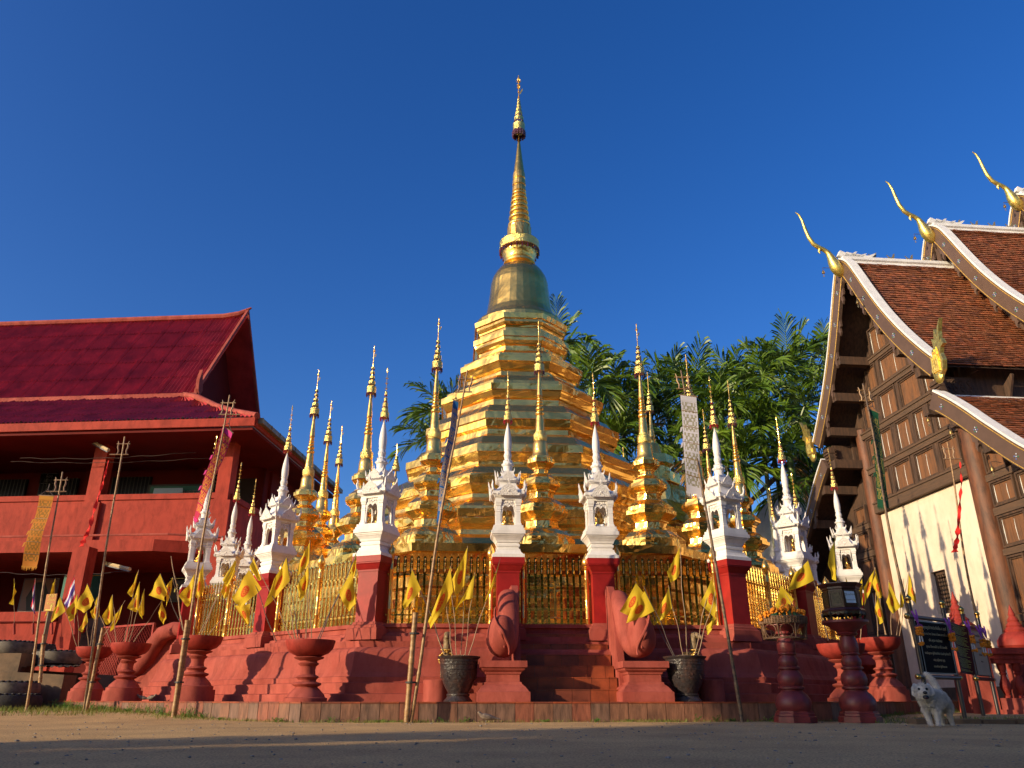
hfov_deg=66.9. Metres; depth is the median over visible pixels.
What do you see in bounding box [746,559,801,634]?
fence section
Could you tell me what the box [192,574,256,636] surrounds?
fence section
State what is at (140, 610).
flag
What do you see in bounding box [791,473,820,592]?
shrine
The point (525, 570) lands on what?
gate
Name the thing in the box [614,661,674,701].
pedestal
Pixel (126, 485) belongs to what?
window
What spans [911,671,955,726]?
dog
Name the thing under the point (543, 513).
pagoda
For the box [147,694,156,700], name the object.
dove
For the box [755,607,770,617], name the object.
marigold offering
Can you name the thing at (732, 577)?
pillar
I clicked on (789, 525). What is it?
shrine
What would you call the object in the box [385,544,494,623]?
fence section
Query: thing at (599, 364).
palm tree
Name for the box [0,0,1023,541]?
sky
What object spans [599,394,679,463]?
palm tree
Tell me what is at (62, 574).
wire
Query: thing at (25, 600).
window
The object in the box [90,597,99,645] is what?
flag
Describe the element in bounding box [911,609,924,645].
garland
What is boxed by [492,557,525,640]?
pillar
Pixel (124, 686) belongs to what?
pedestal bowl
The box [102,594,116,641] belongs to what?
flag
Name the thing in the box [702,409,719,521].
pagoda
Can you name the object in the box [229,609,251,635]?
pillar
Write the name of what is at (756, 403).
palm tree
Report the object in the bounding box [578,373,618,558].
shrine
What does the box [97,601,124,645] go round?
flag
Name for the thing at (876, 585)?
flag
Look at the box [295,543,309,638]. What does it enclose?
flag
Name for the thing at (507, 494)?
shrine
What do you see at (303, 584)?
flag
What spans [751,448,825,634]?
tree
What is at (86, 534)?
streamer
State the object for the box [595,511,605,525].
seated statue
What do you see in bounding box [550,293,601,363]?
palm tree
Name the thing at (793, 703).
turned stand
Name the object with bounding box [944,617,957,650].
garland
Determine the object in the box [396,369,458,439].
palm tree
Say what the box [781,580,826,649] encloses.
pillar
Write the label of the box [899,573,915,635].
flag
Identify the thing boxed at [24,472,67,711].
bamboo pole
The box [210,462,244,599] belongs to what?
shrine
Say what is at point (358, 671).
temple base
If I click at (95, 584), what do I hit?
signboard
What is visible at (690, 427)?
banner
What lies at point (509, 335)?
pagoda
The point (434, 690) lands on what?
round plinth
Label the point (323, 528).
pagoda
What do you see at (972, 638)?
garland
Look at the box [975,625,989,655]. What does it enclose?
garland
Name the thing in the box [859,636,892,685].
newel post
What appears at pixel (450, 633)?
flag stick
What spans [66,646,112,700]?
pedestal bowl
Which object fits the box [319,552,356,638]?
flag
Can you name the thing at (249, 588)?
flag
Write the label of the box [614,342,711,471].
palm tree
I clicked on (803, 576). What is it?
flag
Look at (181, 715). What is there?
grass
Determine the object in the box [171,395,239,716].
bamboo pole
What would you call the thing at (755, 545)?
pagoda
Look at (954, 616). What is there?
newel post
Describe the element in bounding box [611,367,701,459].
palm tree
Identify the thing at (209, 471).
banner
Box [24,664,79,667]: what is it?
soil
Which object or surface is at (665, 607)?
flag
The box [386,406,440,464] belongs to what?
palm tree
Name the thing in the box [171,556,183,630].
flag stick
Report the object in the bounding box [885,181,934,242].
gilded finial
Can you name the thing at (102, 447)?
tube lamp
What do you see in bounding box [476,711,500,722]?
dove
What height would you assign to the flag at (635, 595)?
1.035 m
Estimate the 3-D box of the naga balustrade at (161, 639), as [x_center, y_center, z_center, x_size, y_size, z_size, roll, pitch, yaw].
[-7.833,6.039,16.955,1.684,1.546,0.600,-7,-23,17]
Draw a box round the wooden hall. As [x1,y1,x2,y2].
[806,186,1023,700]
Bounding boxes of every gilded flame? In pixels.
[799,423,816,461]
[930,318,946,383]
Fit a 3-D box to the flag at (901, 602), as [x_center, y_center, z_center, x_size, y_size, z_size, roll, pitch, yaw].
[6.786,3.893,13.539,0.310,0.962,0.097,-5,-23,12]
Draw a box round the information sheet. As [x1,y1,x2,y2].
[951,622,975,674]
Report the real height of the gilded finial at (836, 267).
2.265 m
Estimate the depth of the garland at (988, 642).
12.88 m
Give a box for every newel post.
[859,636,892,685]
[949,592,975,712]
[997,605,1023,697]
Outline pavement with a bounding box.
[122,702,914,717]
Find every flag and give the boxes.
[9,581,16,622]
[31,578,36,622]
[44,581,54,621]
[51,596,76,646]
[63,576,74,622]
[66,594,78,645]
[76,583,110,642]
[78,611,88,645]
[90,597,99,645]
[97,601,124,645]
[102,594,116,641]
[124,570,138,640]
[126,582,139,640]
[129,589,144,640]
[133,601,166,641]
[149,573,182,629]
[166,577,181,623]
[179,574,195,634]
[193,563,203,634]
[198,560,235,634]
[201,560,234,634]
[209,604,249,634]
[232,570,275,640]
[250,556,291,638]
[264,556,298,638]
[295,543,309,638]
[297,564,311,637]
[318,557,355,638]
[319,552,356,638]
[402,568,444,654]
[428,566,456,654]
[452,546,467,654]
[455,573,474,654]
[468,560,499,654]
[620,583,672,654]
[626,587,674,655]
[654,585,682,654]
[667,545,687,654]
[694,577,715,654]
[698,591,715,654]
[775,584,793,607]
[788,559,828,639]
[828,535,839,639]
[859,580,862,639]
[864,567,877,635]
[872,569,885,634]
[875,595,886,634]
[886,580,899,634]
[896,579,903,634]
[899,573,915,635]
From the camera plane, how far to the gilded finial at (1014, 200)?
25.49 m
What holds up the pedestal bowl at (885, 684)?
on the pavement
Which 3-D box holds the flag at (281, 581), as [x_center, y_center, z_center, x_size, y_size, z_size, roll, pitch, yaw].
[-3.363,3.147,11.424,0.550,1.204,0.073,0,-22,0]
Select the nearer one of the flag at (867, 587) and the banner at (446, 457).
the banner at (446, 457)
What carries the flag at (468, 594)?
on the flower pot at (458, 673)
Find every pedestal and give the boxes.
[476,660,529,701]
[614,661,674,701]
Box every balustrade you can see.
[117,622,178,690]
[486,585,520,681]
[605,586,655,686]
[966,648,1023,713]
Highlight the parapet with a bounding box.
[0,546,97,672]
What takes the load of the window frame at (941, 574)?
in the wooden hall
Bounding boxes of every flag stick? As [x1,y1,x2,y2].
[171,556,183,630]
[287,596,295,638]
[446,607,452,654]
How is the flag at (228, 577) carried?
on the pedestal bowl at (197, 685)
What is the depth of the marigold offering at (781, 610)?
10.41 m
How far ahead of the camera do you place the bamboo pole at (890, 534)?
12.83 m
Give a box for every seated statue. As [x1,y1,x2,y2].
[372,513,376,522]
[502,510,513,524]
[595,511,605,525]
[790,538,795,551]
[844,557,850,568]
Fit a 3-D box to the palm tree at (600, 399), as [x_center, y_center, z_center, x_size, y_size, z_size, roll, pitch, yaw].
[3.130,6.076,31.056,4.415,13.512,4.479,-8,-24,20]
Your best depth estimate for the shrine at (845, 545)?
17.24 m
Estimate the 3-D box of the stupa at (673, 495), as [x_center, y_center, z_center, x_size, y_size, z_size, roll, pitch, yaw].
[4.589,3.936,24.524,2.899,9.357,2.899,-18,-28,38]
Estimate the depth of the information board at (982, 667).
12.65 m
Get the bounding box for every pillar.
[169,587,207,653]
[218,600,236,635]
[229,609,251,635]
[243,573,290,647]
[345,554,396,640]
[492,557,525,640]
[583,558,619,640]
[708,559,761,642]
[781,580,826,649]
[852,593,867,637]
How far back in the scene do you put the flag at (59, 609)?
15.80 m
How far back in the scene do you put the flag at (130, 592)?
15.01 m
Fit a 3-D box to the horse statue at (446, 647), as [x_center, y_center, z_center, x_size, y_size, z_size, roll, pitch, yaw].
[-0.961,4.011,11.446,0.247,0.655,0.604,1,-22,-3]
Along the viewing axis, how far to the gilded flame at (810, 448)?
25.23 m
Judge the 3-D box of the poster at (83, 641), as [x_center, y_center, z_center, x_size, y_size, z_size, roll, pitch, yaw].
[-13.256,7.798,24.256,0.950,0.940,0.051,-2,-22,5]
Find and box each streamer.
[79,461,108,546]
[951,462,961,552]
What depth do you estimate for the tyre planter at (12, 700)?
14.48 m
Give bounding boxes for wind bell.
[949,425,957,438]
[990,461,1001,475]
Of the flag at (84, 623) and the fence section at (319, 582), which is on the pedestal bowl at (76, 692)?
the flag at (84, 623)
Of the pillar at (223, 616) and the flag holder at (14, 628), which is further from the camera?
the flag holder at (14, 628)
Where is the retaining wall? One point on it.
(56, 686)
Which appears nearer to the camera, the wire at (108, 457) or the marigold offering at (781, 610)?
the marigold offering at (781, 610)
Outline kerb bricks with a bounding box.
[906,718,1023,723]
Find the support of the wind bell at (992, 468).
hanging from the wooden hall
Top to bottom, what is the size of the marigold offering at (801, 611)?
0.263 m
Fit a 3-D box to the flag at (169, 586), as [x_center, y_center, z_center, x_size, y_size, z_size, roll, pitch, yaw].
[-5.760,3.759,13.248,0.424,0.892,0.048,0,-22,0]
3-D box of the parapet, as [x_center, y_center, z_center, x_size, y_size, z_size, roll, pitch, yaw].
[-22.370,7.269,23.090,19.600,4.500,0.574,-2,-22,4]
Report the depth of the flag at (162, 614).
14.64 m
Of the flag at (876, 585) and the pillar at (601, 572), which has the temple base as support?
the pillar at (601, 572)
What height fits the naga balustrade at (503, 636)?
1.709 m
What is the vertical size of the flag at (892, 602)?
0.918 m
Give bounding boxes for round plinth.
[423,679,447,701]
[698,679,725,701]
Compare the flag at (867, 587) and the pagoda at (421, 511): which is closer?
the flag at (867, 587)
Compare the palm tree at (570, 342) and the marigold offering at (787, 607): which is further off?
the palm tree at (570, 342)
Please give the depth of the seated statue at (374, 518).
12.83 m
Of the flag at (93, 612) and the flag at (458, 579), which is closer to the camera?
the flag at (458, 579)
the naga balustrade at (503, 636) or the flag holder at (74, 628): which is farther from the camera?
the flag holder at (74, 628)
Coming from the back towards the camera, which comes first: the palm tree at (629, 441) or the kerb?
the palm tree at (629, 441)
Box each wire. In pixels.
[0,571,131,575]
[11,458,208,463]
[36,452,195,458]
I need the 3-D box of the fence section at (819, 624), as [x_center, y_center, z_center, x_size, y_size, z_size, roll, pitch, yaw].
[6.515,4.602,15.886,0.136,1.305,2.611,-18,-28,38]
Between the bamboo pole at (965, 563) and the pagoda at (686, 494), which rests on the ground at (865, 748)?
the bamboo pole at (965, 563)
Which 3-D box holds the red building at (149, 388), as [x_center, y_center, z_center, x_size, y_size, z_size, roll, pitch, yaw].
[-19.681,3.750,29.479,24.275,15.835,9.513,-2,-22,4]
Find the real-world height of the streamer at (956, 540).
1.764 m
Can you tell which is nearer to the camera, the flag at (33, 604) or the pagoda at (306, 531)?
the pagoda at (306, 531)
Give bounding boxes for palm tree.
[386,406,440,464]
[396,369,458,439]
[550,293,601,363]
[569,334,656,436]
[579,381,637,455]
[580,347,672,460]
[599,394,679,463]
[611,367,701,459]
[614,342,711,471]
[622,422,701,476]
[644,331,746,446]
[662,360,780,516]
[664,384,761,495]
[676,401,805,512]
[697,342,782,512]
[698,374,814,555]
[722,334,815,551]
[736,309,828,502]
[744,395,827,520]
[752,434,830,518]
[764,356,823,478]
[778,317,828,395]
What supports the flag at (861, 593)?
on the pedestal bowl at (831, 652)
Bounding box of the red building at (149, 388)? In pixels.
[0,307,342,674]
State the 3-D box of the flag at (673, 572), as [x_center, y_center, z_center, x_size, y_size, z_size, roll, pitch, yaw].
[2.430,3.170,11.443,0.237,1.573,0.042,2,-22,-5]
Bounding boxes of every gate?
[97,622,155,674]
[519,553,590,623]
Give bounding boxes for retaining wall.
[0,653,116,707]
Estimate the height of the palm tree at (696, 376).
15.041 m
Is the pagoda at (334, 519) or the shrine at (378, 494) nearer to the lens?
the shrine at (378, 494)
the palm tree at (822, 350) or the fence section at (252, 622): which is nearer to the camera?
the fence section at (252, 622)
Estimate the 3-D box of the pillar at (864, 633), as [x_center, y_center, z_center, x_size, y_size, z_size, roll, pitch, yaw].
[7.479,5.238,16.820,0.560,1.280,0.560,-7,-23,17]
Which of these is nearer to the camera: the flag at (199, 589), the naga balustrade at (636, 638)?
the naga balustrade at (636, 638)
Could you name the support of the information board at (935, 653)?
on the ground at (865, 748)
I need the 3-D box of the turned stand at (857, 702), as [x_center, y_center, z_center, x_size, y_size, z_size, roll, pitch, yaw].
[4.540,3.820,10.321,0.600,1.270,0.600,0,-22,0]
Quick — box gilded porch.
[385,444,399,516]
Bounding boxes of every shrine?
[180,437,219,588]
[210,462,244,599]
[235,479,259,608]
[253,406,301,574]
[353,368,402,558]
[488,372,526,556]
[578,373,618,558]
[700,377,750,562]
[769,488,784,602]
[770,418,816,580]
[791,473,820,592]
[826,449,863,592]
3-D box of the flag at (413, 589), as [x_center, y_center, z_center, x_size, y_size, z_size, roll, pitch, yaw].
[-1.277,3.301,11.281,0.654,1.223,0.058,0,-22,0]
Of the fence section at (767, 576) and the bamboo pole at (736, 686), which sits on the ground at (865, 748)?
the bamboo pole at (736, 686)
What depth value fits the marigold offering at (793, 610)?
10.43 m
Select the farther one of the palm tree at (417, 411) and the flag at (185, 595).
the palm tree at (417, 411)
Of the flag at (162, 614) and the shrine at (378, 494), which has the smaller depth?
the shrine at (378, 494)
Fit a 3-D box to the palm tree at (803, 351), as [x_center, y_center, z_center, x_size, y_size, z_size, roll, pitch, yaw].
[12.197,4.807,32.131,4.729,16.674,4.662,-2,-22,4]
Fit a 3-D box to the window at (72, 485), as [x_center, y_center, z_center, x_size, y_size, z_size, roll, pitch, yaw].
[-16.856,4.409,28.531,1.500,1.900,0.142,-2,-22,4]
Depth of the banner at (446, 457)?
11.54 m
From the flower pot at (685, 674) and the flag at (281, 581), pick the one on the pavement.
the flower pot at (685, 674)
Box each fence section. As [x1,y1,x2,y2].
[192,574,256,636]
[198,593,220,635]
[248,612,254,633]
[273,553,357,631]
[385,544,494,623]
[614,546,720,624]
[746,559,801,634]
[813,577,855,639]
[814,599,837,636]
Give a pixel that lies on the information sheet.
(964, 654)
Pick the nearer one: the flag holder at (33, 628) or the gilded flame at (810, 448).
the flag holder at (33, 628)
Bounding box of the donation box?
[817,582,866,620]
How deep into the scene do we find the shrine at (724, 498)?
13.14 m
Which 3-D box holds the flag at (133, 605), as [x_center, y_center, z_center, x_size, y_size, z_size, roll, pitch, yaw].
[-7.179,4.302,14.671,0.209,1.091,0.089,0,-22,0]
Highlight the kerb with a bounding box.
[47,701,959,722]
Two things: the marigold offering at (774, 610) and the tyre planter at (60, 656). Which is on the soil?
the tyre planter at (60, 656)
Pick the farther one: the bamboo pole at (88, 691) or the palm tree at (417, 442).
the palm tree at (417, 442)
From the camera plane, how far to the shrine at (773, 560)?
21.05 m
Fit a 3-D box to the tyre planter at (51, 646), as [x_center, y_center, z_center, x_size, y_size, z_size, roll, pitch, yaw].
[-11.486,6.386,18.562,1.000,0.298,0.995,0,-22,0]
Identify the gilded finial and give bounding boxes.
[795,212,843,276]
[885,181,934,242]
[972,152,1023,210]
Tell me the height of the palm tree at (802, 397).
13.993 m
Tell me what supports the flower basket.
on the turned stand at (793, 703)
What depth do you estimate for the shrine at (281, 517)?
14.60 m
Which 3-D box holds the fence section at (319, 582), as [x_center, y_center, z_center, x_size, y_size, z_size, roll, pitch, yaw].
[-3.329,3.568,13.345,2.611,1.305,0.136,-18,-28,38]
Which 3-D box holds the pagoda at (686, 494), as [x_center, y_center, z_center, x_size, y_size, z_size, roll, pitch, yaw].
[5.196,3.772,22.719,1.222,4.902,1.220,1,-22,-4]
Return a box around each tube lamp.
[92,442,109,452]
[105,561,130,571]
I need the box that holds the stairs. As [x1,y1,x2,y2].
[520,634,618,701]
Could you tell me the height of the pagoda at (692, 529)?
4.902 m
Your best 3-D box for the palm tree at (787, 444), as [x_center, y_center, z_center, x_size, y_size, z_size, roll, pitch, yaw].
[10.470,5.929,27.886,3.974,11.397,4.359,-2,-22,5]
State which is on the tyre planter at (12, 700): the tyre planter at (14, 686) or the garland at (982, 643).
the tyre planter at (14, 686)
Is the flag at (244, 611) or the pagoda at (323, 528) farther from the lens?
the pagoda at (323, 528)
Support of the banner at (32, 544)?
hanging from the bamboo pole at (42, 655)
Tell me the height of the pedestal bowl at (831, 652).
0.846 m
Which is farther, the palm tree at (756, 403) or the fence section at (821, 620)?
the palm tree at (756, 403)
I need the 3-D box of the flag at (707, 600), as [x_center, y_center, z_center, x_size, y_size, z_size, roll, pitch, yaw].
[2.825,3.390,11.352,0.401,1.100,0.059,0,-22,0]
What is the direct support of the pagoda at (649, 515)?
on the pagoda at (509, 335)
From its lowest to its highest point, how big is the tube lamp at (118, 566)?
0.515 m
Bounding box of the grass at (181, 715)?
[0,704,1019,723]
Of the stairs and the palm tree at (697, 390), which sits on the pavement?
the stairs
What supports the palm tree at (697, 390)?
on the ground at (865, 748)
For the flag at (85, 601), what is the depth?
14.83 m
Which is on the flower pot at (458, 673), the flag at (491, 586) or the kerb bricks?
the flag at (491, 586)
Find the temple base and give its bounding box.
[142,623,865,701]
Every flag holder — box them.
[13,623,15,634]
[32,623,34,634]
[73,623,75,634]
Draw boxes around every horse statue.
[438,631,453,674]
[683,632,701,655]
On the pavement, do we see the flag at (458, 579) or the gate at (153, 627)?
the gate at (153, 627)
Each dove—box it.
[137,694,146,700]
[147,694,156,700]
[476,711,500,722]
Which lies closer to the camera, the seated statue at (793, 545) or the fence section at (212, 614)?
the seated statue at (793, 545)
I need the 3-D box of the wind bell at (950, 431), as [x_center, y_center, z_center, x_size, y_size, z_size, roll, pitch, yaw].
[10.314,1.124,18.076,0.246,0.348,0.090,2,-22,-5]
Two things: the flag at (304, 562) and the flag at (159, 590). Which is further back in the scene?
the flag at (159, 590)
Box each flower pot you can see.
[437,654,479,701]
[663,655,705,701]
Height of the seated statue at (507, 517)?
0.303 m
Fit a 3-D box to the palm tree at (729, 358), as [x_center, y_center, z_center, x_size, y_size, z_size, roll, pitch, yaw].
[10.095,5.441,32.138,3.957,15.505,3.918,3,-22,-7]
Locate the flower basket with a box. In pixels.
[758,615,807,640]
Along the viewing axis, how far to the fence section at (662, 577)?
12.78 m
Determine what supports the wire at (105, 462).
attached to the red building at (149, 388)
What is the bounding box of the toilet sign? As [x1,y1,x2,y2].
[37,594,56,664]
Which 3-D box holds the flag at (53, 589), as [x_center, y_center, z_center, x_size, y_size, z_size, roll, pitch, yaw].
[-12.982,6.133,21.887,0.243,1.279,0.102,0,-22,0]
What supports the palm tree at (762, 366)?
on the ground at (865, 748)
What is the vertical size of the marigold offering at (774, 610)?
0.214 m
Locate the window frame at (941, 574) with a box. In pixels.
[934,570,951,613]
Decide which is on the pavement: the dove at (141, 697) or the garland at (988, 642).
the dove at (141, 697)
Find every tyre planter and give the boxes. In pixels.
[0,640,34,653]
[0,680,40,693]
[0,693,42,709]
[32,649,82,664]
[37,643,56,649]
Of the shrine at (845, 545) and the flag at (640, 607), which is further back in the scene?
the shrine at (845, 545)
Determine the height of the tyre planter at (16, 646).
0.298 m
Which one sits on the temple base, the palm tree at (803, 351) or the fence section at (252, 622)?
the fence section at (252, 622)
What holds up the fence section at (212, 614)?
on the temple base
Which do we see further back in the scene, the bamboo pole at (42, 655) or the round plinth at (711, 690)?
the bamboo pole at (42, 655)
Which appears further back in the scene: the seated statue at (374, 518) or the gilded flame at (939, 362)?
the gilded flame at (939, 362)
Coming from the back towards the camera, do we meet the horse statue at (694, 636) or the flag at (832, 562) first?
the flag at (832, 562)
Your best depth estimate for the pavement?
10.42 m
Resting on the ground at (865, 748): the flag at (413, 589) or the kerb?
the kerb
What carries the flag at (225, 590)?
on the pedestal bowl at (197, 685)
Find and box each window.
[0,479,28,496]
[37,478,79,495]
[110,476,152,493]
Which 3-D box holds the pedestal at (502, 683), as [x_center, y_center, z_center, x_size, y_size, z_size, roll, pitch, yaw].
[-0.134,4.172,10.855,0.720,0.529,0.720,1,-22,-4]
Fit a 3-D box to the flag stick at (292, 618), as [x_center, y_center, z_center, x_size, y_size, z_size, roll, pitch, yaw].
[-3.287,3.477,11.540,0.215,0.644,0.018,0,-22,0]
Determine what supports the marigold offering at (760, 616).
in the flower basket
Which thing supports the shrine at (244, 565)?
on the pillar at (237, 623)
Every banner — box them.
[22,484,53,570]
[193,411,232,522]
[437,384,459,524]
[679,381,701,498]
[869,399,889,510]
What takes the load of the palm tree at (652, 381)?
on the ground at (865, 748)
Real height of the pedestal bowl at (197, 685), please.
1.025 m
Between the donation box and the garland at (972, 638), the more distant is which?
the garland at (972, 638)
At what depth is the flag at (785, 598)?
12.12 m
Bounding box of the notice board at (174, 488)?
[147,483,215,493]
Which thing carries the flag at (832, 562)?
on the pedestal bowl at (831, 652)
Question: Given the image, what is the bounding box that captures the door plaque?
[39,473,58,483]
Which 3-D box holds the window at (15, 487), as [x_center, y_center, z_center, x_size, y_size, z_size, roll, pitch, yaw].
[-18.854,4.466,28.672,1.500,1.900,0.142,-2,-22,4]
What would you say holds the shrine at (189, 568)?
on the pillar at (175, 646)
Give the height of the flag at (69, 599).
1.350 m
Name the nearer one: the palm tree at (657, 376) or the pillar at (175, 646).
the pillar at (175, 646)
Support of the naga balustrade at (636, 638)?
on the pedestal at (642, 681)
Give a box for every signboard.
[60,574,100,600]
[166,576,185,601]
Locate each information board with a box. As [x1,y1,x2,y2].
[904,594,966,718]
[958,606,1000,715]
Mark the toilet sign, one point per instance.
(50, 603)
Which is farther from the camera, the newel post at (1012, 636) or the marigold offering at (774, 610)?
the newel post at (1012, 636)
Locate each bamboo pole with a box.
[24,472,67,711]
[82,436,129,710]
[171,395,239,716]
[404,370,473,721]
[675,370,744,722]
[857,383,926,682]
[942,442,977,626]
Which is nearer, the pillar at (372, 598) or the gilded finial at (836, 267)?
the pillar at (372, 598)
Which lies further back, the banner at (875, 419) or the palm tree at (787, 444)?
the palm tree at (787, 444)
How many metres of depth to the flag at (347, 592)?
11.35 m
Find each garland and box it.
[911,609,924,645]
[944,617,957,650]
[963,620,977,651]
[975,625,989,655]
[980,626,992,656]
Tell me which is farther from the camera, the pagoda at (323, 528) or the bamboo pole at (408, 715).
the pagoda at (323, 528)
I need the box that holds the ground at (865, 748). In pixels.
[0,710,1023,767]
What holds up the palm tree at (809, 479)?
on the ground at (865, 748)
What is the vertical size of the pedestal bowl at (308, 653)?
0.846 m
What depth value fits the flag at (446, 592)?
11.33 m
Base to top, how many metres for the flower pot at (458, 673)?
0.631 m
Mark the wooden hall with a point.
(970, 291)
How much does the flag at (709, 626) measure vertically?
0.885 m
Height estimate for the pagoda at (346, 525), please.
4.902 m
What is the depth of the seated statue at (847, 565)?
17.25 m
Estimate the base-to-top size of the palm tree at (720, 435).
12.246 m
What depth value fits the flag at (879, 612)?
13.39 m
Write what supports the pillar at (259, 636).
on the temple base
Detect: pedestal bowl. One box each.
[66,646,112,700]
[101,642,151,700]
[169,635,223,701]
[283,639,335,701]
[816,643,864,701]
[856,637,910,701]
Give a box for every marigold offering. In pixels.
[750,612,763,621]
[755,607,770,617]
[765,605,778,614]
[771,604,786,619]
[780,601,792,619]
[791,606,797,616]
[796,609,805,615]
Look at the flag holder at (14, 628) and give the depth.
21.60 m
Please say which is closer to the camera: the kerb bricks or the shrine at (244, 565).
the kerb bricks
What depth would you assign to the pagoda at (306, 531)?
17.55 m
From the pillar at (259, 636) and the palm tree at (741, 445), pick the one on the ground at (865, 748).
the palm tree at (741, 445)
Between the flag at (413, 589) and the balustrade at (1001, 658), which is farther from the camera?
the balustrade at (1001, 658)
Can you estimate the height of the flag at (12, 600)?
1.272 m
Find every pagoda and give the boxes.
[281,75,782,630]
[283,370,324,564]
[314,400,333,557]
[327,346,376,557]
[328,426,343,546]
[397,318,461,544]
[519,321,574,543]
[618,324,685,547]
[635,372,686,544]
[677,354,719,553]
[681,433,689,545]
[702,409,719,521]
[726,380,778,572]
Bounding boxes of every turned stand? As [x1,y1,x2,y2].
[764,623,817,722]
[822,619,882,722]
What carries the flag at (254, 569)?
on the pedestal bowl at (308, 653)

